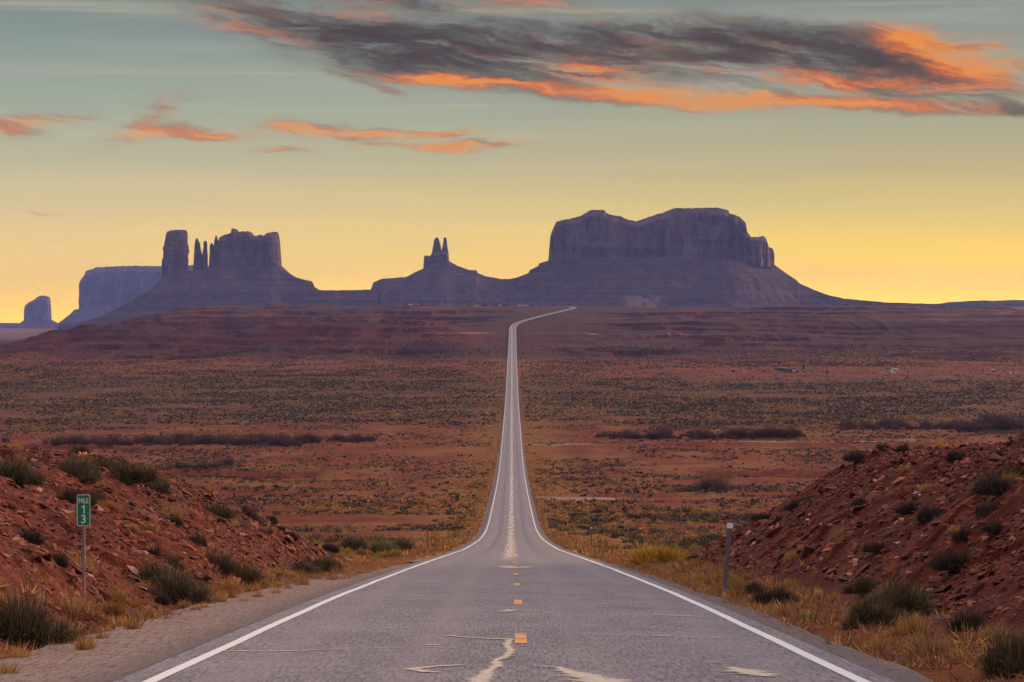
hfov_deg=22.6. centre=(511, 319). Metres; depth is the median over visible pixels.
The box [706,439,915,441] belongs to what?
dirt track
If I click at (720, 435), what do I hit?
tamarisk
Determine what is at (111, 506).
golden shrub
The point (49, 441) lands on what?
tamarisk
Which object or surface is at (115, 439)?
tamarisk
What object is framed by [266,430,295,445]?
tamarisk
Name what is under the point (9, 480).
rock
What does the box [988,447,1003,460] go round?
dark shrub
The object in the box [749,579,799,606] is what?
dark shrub
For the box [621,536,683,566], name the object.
golden rabbitbrush
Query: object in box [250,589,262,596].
grass tuft
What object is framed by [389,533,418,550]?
sagebrush
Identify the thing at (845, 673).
edge line
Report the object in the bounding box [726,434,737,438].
tamarisk
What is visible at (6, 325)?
mesa
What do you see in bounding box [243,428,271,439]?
tamarisk
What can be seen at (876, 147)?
sky
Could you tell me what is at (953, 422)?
tamarisk
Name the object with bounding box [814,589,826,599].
grass tuft
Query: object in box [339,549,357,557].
rabbitbrush
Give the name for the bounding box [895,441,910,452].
dark shrub
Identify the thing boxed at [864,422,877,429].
tamarisk
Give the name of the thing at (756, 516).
dark shrub
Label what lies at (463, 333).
dirt track
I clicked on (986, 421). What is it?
tamarisk
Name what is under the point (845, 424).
tamarisk
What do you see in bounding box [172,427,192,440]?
tamarisk
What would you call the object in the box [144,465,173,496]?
sagebrush
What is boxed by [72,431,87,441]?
tamarisk
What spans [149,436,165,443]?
tamarisk
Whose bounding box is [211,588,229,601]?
grass tuft
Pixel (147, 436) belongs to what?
tamarisk
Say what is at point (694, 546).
rabbitbrush
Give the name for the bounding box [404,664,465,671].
sealant patch
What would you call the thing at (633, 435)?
tamarisk
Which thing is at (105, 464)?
sagebrush
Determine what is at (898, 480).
rock
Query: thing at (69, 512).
rock
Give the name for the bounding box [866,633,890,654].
grass tuft
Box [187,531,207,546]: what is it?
dark shrub
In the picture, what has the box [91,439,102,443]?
tamarisk
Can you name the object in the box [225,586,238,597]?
grass tuft
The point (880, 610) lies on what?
grass tuft
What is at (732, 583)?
golden shrub
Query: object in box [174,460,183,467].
tamarisk
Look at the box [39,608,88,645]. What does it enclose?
sagebrush
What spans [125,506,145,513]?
rock
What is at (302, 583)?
grass tuft
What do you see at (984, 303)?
mesa
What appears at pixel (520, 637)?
dash
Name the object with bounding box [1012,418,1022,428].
tamarisk
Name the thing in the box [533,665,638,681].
sealant patch
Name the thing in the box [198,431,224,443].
tamarisk
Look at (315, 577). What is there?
grass tuft
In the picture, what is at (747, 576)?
grass tuft
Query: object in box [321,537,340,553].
dark shrub
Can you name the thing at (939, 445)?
golden shrub
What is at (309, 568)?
sagebrush
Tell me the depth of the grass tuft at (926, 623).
37.70 m
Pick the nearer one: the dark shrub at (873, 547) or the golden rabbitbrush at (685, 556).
the dark shrub at (873, 547)
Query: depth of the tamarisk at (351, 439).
978.41 m
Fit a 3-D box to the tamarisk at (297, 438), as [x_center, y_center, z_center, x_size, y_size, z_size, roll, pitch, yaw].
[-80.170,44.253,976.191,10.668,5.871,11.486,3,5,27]
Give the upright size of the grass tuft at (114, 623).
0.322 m
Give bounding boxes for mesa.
[0,323,18,328]
[914,300,1023,307]
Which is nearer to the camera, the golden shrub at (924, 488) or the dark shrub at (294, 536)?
the golden shrub at (924, 488)
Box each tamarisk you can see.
[1,435,10,442]
[42,433,64,444]
[56,432,68,440]
[60,432,89,444]
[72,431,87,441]
[86,434,102,441]
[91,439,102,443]
[103,430,125,444]
[106,440,114,445]
[116,437,134,444]
[131,437,146,442]
[142,433,154,442]
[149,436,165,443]
[155,433,168,441]
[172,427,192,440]
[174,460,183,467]
[178,439,191,444]
[179,462,192,467]
[187,433,201,443]
[190,459,207,468]
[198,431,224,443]
[198,432,216,441]
[206,460,219,467]
[210,459,225,466]
[216,436,232,444]
[219,453,239,465]
[229,431,259,445]
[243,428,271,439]
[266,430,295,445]
[293,431,312,442]
[299,436,309,443]
[304,430,319,442]
[328,433,345,440]
[347,434,361,441]
[361,432,377,441]
[607,429,625,437]
[624,429,644,438]
[645,425,673,438]
[657,421,673,433]
[680,471,733,490]
[683,425,711,438]
[714,431,726,437]
[723,425,739,436]
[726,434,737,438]
[733,427,747,436]
[747,427,763,435]
[754,424,787,436]
[776,426,784,435]
[781,425,802,436]
[786,428,801,435]
[837,418,854,427]
[844,422,855,428]
[855,419,873,427]
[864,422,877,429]
[874,414,899,426]
[883,416,896,428]
[889,422,903,429]
[896,417,910,426]
[904,421,914,429]
[917,417,932,426]
[922,425,935,429]
[939,423,956,428]
[943,418,957,427]
[947,418,972,426]
[956,419,981,431]
[967,407,1010,426]
[974,420,992,429]
[987,407,1023,429]
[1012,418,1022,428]
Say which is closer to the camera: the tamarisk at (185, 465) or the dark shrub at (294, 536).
the dark shrub at (294, 536)
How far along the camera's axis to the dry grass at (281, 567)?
70.03 m
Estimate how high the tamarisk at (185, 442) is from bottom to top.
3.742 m
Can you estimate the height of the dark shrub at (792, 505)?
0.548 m
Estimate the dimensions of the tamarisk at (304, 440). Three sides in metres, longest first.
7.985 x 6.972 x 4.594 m
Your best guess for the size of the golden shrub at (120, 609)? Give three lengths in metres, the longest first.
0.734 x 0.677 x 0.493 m
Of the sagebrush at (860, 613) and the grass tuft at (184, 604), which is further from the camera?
the grass tuft at (184, 604)
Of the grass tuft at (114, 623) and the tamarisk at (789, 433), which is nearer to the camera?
the grass tuft at (114, 623)
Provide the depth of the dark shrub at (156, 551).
57.19 m
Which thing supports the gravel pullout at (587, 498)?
on the ground at (916, 328)
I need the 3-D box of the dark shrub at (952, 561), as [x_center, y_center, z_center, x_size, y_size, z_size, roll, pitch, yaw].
[7.841,4.160,45.177,1.215,0.546,1.115,1,0,39]
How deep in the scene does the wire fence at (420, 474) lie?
448.96 m
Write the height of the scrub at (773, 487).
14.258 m
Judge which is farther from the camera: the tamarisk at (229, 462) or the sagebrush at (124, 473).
the tamarisk at (229, 462)
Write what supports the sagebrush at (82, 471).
on the hillside at (112, 559)
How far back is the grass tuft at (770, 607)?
47.53 m
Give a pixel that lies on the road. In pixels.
(585, 622)
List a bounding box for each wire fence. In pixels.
[299,468,423,537]
[600,469,725,536]
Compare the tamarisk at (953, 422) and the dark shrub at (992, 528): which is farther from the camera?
the tamarisk at (953, 422)
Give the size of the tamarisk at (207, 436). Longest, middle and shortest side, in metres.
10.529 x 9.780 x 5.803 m
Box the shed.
[891,368,898,372]
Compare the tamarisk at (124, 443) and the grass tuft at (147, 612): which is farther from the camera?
the tamarisk at (124, 443)
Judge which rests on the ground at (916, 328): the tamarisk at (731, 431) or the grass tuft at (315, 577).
the tamarisk at (731, 431)
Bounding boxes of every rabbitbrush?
[338,546,354,554]
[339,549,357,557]
[354,547,373,555]
[373,549,387,557]
[381,548,404,558]
[594,541,607,548]
[600,542,615,549]
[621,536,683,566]
[671,545,687,553]
[672,546,691,559]
[687,541,702,549]
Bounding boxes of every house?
[775,367,784,371]
[784,367,795,372]
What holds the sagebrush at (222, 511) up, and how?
on the hillside at (112, 559)
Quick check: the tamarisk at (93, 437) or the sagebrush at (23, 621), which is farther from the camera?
the tamarisk at (93, 437)
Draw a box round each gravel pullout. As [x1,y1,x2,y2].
[522,444,586,445]
[535,496,614,499]
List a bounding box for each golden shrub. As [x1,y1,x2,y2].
[8,441,23,448]
[99,495,123,510]
[101,596,129,616]
[107,579,127,602]
[208,568,245,592]
[346,557,371,565]
[708,542,720,553]
[719,568,746,588]
[882,610,932,635]
[899,463,910,470]
[919,482,931,491]
[930,435,954,450]
[945,523,960,534]
[999,466,1023,485]
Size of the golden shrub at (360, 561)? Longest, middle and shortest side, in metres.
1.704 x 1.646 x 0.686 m
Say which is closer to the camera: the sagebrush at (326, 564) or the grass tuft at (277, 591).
the grass tuft at (277, 591)
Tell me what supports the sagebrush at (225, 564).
on the hillside at (112, 559)
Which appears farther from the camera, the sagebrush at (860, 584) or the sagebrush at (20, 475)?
the sagebrush at (20, 475)
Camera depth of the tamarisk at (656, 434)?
1004.94 m
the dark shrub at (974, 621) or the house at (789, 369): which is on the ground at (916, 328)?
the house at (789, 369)
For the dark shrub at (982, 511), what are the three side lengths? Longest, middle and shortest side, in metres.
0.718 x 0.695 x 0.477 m
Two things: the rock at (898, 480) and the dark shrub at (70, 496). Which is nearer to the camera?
the dark shrub at (70, 496)
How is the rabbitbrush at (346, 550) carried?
on the ground at (916, 328)
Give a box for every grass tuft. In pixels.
[0,588,12,604]
[0,659,23,672]
[7,636,33,657]
[70,630,97,647]
[73,629,98,649]
[93,622,118,633]
[93,626,112,638]
[99,615,110,625]
[107,613,126,627]
[119,594,141,609]
[120,611,142,629]
[140,602,161,617]
[141,602,159,617]
[174,599,192,607]
[189,601,201,609]
[195,602,213,607]
[208,582,222,595]
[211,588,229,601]
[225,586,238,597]
[245,585,259,590]
[250,578,263,587]
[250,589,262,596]
[268,587,281,592]
[297,578,309,584]
[310,571,322,578]
[329,564,339,572]
[707,566,722,581]
[741,572,751,580]
[764,597,777,612]
[770,602,796,618]
[783,575,800,587]
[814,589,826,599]
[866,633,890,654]
[869,595,891,624]
[912,610,935,626]
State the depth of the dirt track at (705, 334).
2839.96 m
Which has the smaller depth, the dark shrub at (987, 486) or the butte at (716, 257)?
the dark shrub at (987, 486)
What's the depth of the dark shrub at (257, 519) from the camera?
93.03 m
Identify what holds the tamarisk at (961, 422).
on the ground at (916, 328)
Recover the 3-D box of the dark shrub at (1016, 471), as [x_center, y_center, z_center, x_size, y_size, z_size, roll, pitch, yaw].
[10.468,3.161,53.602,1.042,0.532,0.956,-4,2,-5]
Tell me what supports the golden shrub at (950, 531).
on the hillside at (961, 511)
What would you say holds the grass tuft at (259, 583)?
on the hillside at (112, 559)
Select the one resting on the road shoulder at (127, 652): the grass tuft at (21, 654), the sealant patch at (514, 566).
the grass tuft at (21, 654)
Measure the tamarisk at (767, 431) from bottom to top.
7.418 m
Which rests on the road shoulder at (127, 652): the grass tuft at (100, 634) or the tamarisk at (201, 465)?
the grass tuft at (100, 634)
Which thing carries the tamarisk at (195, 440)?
on the ground at (916, 328)
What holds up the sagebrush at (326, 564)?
on the hillside at (112, 559)
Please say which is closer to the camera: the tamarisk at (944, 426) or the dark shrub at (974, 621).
the dark shrub at (974, 621)
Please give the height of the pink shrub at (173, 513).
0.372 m
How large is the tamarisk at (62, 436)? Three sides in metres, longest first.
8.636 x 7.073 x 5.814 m
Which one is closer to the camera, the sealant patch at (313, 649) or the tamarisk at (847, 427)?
the sealant patch at (313, 649)
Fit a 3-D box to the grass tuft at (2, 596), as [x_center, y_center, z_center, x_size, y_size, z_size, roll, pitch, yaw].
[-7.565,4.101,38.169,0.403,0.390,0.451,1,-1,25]
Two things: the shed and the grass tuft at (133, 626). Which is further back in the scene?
the shed
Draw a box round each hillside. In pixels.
[0,446,351,656]
[659,436,1023,656]
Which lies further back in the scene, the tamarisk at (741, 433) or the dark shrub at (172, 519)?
the tamarisk at (741, 433)
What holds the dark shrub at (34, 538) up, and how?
on the hillside at (112, 559)
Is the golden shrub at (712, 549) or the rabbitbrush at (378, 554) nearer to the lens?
the golden shrub at (712, 549)
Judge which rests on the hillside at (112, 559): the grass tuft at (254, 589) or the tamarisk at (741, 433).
the grass tuft at (254, 589)
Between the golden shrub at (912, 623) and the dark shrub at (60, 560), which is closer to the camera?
the golden shrub at (912, 623)
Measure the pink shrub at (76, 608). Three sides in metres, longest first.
1.183 x 1.044 x 0.776 m
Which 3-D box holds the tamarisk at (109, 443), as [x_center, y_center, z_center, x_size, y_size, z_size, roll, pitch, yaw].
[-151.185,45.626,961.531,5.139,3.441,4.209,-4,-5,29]
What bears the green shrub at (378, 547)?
on the ground at (916, 328)
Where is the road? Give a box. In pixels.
[113,306,895,681]
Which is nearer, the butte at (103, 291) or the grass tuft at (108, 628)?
the grass tuft at (108, 628)
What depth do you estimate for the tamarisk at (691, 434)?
1002.84 m
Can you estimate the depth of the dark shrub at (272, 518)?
100.11 m
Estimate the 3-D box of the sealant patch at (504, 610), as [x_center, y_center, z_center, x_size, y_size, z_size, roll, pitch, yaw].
[-0.033,5.064,44.559,0.852,0.088,1.111,0,0,42]
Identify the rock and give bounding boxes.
[3,477,14,483]
[62,509,74,514]
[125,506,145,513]
[127,607,137,612]
[852,505,865,512]
[852,558,857,566]
[892,477,905,484]
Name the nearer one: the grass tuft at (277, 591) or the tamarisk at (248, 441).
the grass tuft at (277, 591)
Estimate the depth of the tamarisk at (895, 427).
1107.25 m
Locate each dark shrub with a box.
[15,524,48,546]
[49,547,70,567]
[56,481,97,507]
[89,485,106,502]
[141,547,160,555]
[153,589,169,605]
[166,512,184,526]
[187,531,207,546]
[226,496,259,518]
[251,514,275,526]
[261,514,280,523]
[280,526,301,540]
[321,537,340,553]
[727,574,764,596]
[748,510,771,520]
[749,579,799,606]
[783,497,801,509]
[794,495,808,501]
[840,447,864,461]
[851,496,866,505]
[861,539,885,552]
[873,442,892,450]
[894,498,921,514]
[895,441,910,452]
[914,500,945,523]
[926,543,978,571]
[942,602,993,632]
[943,447,966,461]
[950,523,971,541]
[969,468,1020,496]
[972,498,999,517]
[980,519,1005,532]
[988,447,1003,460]
[989,462,1023,479]
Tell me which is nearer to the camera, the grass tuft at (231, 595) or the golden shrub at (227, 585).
the grass tuft at (231, 595)
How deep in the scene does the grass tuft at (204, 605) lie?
49.54 m
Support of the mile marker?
on the hillside at (112, 559)
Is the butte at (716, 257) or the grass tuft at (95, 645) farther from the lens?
the butte at (716, 257)
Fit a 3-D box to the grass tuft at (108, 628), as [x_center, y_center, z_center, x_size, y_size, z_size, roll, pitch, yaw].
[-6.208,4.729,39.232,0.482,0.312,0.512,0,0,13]
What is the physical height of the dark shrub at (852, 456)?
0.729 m
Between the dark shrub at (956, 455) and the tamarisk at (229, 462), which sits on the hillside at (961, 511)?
the dark shrub at (956, 455)
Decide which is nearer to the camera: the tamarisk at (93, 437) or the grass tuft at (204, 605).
the grass tuft at (204, 605)
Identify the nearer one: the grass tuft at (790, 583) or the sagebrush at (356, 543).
the grass tuft at (790, 583)
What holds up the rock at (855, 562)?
on the hillside at (961, 511)
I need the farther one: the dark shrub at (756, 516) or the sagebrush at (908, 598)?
the dark shrub at (756, 516)
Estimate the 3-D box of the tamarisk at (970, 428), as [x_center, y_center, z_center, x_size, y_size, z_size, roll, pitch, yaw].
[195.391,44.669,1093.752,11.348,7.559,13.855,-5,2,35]
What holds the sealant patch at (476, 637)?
on the road
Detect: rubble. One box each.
[0,443,349,650]
[687,433,1023,621]
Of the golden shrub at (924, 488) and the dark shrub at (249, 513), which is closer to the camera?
the golden shrub at (924, 488)
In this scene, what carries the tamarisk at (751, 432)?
on the ground at (916, 328)
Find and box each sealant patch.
[221,646,439,650]
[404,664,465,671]
[447,635,508,638]
[467,638,517,681]
[496,609,537,611]
[497,566,529,567]
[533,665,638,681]
[583,633,723,637]
[723,667,778,675]
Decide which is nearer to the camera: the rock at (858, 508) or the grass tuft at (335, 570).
the rock at (858, 508)
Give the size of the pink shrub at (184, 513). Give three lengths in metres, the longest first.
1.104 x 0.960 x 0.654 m
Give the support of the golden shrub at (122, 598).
on the hillside at (112, 559)
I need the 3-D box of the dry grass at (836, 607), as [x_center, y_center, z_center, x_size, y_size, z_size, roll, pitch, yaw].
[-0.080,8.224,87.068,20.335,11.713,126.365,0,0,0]
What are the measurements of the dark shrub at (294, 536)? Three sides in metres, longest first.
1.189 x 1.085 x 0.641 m
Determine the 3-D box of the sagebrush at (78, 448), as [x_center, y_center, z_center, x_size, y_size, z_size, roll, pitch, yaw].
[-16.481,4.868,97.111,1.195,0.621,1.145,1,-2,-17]
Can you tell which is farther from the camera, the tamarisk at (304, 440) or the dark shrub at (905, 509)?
the tamarisk at (304, 440)
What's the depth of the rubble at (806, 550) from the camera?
64.54 m
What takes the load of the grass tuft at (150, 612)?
on the hillside at (112, 559)
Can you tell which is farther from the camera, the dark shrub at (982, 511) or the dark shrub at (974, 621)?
the dark shrub at (982, 511)
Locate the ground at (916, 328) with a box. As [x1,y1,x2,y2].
[0,306,1023,681]
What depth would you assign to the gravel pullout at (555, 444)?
960.56 m
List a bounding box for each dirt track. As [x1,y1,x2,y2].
[438,332,481,333]
[519,333,720,335]
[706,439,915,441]
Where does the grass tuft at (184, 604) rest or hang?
on the hillside at (112, 559)
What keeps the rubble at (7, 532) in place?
on the hillside at (112, 559)
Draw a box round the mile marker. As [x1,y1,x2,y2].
[77,494,89,600]
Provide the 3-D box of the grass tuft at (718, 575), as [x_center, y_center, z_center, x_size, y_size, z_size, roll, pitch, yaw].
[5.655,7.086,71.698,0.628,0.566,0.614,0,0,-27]
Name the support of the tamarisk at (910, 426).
on the ground at (916, 328)
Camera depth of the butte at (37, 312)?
15435.90 m
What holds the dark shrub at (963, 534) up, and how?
on the hillside at (961, 511)
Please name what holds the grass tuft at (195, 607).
on the road shoulder at (127, 652)
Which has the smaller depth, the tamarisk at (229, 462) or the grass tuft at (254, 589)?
the grass tuft at (254, 589)
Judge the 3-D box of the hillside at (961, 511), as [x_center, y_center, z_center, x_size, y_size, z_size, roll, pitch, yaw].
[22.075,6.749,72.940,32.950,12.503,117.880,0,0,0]
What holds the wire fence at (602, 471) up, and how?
on the ground at (916, 328)
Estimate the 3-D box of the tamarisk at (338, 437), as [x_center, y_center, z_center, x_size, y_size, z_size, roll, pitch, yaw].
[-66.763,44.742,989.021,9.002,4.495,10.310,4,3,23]
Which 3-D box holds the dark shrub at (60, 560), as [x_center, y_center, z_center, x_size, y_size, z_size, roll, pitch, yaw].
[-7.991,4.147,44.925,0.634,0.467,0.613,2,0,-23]
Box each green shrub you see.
[367,533,399,553]
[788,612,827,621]
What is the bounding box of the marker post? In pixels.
[722,523,732,589]
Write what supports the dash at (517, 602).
on the road
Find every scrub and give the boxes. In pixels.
[0,324,1023,425]
[0,423,1023,511]
[251,507,754,548]
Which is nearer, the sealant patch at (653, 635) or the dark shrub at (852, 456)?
the sealant patch at (653, 635)
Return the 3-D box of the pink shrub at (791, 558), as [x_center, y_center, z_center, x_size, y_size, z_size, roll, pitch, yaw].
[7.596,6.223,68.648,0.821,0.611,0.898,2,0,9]
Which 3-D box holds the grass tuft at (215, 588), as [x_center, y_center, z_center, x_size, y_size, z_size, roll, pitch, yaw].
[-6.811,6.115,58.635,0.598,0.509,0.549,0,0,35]
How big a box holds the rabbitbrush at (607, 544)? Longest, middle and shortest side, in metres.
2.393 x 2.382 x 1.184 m
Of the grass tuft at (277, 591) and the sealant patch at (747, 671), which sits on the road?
the sealant patch at (747, 671)
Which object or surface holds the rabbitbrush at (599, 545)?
on the ground at (916, 328)
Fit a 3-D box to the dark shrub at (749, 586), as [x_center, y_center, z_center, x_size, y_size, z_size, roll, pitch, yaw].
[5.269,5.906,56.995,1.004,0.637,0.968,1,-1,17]
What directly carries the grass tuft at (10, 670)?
on the road shoulder at (127, 652)
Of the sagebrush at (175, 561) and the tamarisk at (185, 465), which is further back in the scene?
the tamarisk at (185, 465)
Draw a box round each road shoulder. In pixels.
[0,453,499,681]
[523,453,931,681]
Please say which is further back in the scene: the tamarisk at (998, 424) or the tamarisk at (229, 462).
the tamarisk at (998, 424)
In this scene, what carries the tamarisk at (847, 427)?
on the ground at (916, 328)
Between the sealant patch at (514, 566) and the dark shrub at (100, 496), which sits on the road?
the sealant patch at (514, 566)
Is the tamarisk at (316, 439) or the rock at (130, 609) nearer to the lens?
the rock at (130, 609)
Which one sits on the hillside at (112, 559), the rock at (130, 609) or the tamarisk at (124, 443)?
the rock at (130, 609)
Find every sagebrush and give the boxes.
[0,451,47,486]
[0,575,74,649]
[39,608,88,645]
[53,445,104,483]
[69,443,90,453]
[90,451,129,470]
[108,453,162,485]
[132,556,177,587]
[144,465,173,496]
[148,554,219,604]
[160,546,187,571]
[202,544,244,576]
[203,496,236,518]
[233,560,273,585]
[287,558,325,575]
[310,551,343,572]
[336,532,370,551]
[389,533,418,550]
[836,586,909,629]
[842,572,883,594]
[857,570,942,616]
[975,615,1023,678]
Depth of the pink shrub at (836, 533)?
68.24 m
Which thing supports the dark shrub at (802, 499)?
on the hillside at (961, 511)
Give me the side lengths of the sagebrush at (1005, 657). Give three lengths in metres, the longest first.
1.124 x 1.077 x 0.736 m
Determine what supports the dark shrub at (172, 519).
on the hillside at (112, 559)
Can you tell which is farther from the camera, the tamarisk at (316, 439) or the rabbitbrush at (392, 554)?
the tamarisk at (316, 439)
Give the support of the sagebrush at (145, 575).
on the hillside at (112, 559)
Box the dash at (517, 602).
[514,600,522,604]
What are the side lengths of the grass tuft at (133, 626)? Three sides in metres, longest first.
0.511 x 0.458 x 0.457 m
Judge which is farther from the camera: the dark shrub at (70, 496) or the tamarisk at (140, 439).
the tamarisk at (140, 439)
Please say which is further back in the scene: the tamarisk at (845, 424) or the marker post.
the tamarisk at (845, 424)
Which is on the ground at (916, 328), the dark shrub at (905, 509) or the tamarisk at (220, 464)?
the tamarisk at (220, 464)
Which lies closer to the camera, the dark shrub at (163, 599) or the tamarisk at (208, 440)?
the dark shrub at (163, 599)
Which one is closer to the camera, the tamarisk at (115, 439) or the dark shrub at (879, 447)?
the dark shrub at (879, 447)
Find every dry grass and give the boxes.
[0,526,1023,681]
[13,439,1003,598]
[359,399,646,559]
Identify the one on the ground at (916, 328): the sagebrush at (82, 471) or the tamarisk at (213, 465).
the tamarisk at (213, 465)
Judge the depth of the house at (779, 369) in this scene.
1918.44 m
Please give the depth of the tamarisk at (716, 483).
593.39 m
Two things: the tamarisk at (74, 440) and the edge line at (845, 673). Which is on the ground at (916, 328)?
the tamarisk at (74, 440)
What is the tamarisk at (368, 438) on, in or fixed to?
on the ground at (916, 328)
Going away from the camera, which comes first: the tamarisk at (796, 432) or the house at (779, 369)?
the tamarisk at (796, 432)
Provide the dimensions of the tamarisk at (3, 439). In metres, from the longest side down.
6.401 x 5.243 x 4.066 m
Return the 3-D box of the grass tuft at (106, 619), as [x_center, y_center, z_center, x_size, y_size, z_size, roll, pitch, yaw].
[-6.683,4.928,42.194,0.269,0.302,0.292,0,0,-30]
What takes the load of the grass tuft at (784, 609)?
on the ground at (916, 328)
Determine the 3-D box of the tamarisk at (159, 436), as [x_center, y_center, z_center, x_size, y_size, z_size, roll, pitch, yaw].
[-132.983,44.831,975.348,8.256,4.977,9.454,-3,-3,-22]
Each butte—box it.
[10,295,57,328]
[54,265,208,328]
[58,228,379,329]
[362,237,503,305]
[504,207,923,307]
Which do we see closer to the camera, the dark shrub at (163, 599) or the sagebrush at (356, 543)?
the dark shrub at (163, 599)
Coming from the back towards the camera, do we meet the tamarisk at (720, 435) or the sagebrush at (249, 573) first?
the tamarisk at (720, 435)
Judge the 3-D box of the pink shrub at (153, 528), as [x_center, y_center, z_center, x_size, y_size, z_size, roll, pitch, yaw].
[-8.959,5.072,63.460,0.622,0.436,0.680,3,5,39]
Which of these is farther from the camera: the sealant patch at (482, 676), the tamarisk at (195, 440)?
the tamarisk at (195, 440)
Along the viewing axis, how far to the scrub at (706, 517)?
403.55 m
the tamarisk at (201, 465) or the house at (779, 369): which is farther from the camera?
the house at (779, 369)
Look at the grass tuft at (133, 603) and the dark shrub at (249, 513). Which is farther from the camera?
the dark shrub at (249, 513)
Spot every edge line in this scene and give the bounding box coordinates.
[142,308,569,681]
[516,320,869,681]
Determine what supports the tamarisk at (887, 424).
on the ground at (916, 328)
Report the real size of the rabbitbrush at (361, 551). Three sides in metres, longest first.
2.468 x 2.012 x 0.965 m
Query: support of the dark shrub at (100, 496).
on the hillside at (112, 559)
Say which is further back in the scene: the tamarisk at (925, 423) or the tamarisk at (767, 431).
the tamarisk at (925, 423)
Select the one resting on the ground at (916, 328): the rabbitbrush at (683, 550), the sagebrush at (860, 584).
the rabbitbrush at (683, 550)
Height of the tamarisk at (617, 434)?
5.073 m
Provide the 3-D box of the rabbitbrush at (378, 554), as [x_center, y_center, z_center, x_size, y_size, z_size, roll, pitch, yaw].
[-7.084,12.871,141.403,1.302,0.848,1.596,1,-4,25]
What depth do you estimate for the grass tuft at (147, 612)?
44.60 m
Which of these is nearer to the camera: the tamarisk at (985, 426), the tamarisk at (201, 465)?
the tamarisk at (201, 465)
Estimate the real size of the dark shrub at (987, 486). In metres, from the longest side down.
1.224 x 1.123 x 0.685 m
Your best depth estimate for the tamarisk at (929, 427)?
1113.44 m
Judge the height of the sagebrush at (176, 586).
1.227 m
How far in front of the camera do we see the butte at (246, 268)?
7122.81 m
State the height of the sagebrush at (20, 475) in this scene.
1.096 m
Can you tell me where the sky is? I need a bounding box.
[0,0,1023,322]
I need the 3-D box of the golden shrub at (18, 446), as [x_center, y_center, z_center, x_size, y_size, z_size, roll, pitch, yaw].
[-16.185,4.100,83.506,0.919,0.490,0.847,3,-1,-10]
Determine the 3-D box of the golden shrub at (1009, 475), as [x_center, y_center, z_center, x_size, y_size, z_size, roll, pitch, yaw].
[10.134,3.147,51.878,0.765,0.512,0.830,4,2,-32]
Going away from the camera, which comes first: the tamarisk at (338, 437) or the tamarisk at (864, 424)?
the tamarisk at (338, 437)
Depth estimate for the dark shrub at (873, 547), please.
57.56 m
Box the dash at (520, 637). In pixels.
[515,633,526,642]
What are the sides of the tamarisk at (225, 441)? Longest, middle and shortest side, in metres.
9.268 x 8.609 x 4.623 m
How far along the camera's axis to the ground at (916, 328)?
1813.96 m
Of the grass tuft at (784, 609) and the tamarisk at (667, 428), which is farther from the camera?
the tamarisk at (667, 428)
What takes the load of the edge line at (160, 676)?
on the road
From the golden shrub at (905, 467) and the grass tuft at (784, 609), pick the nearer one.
the grass tuft at (784, 609)
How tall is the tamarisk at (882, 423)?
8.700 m

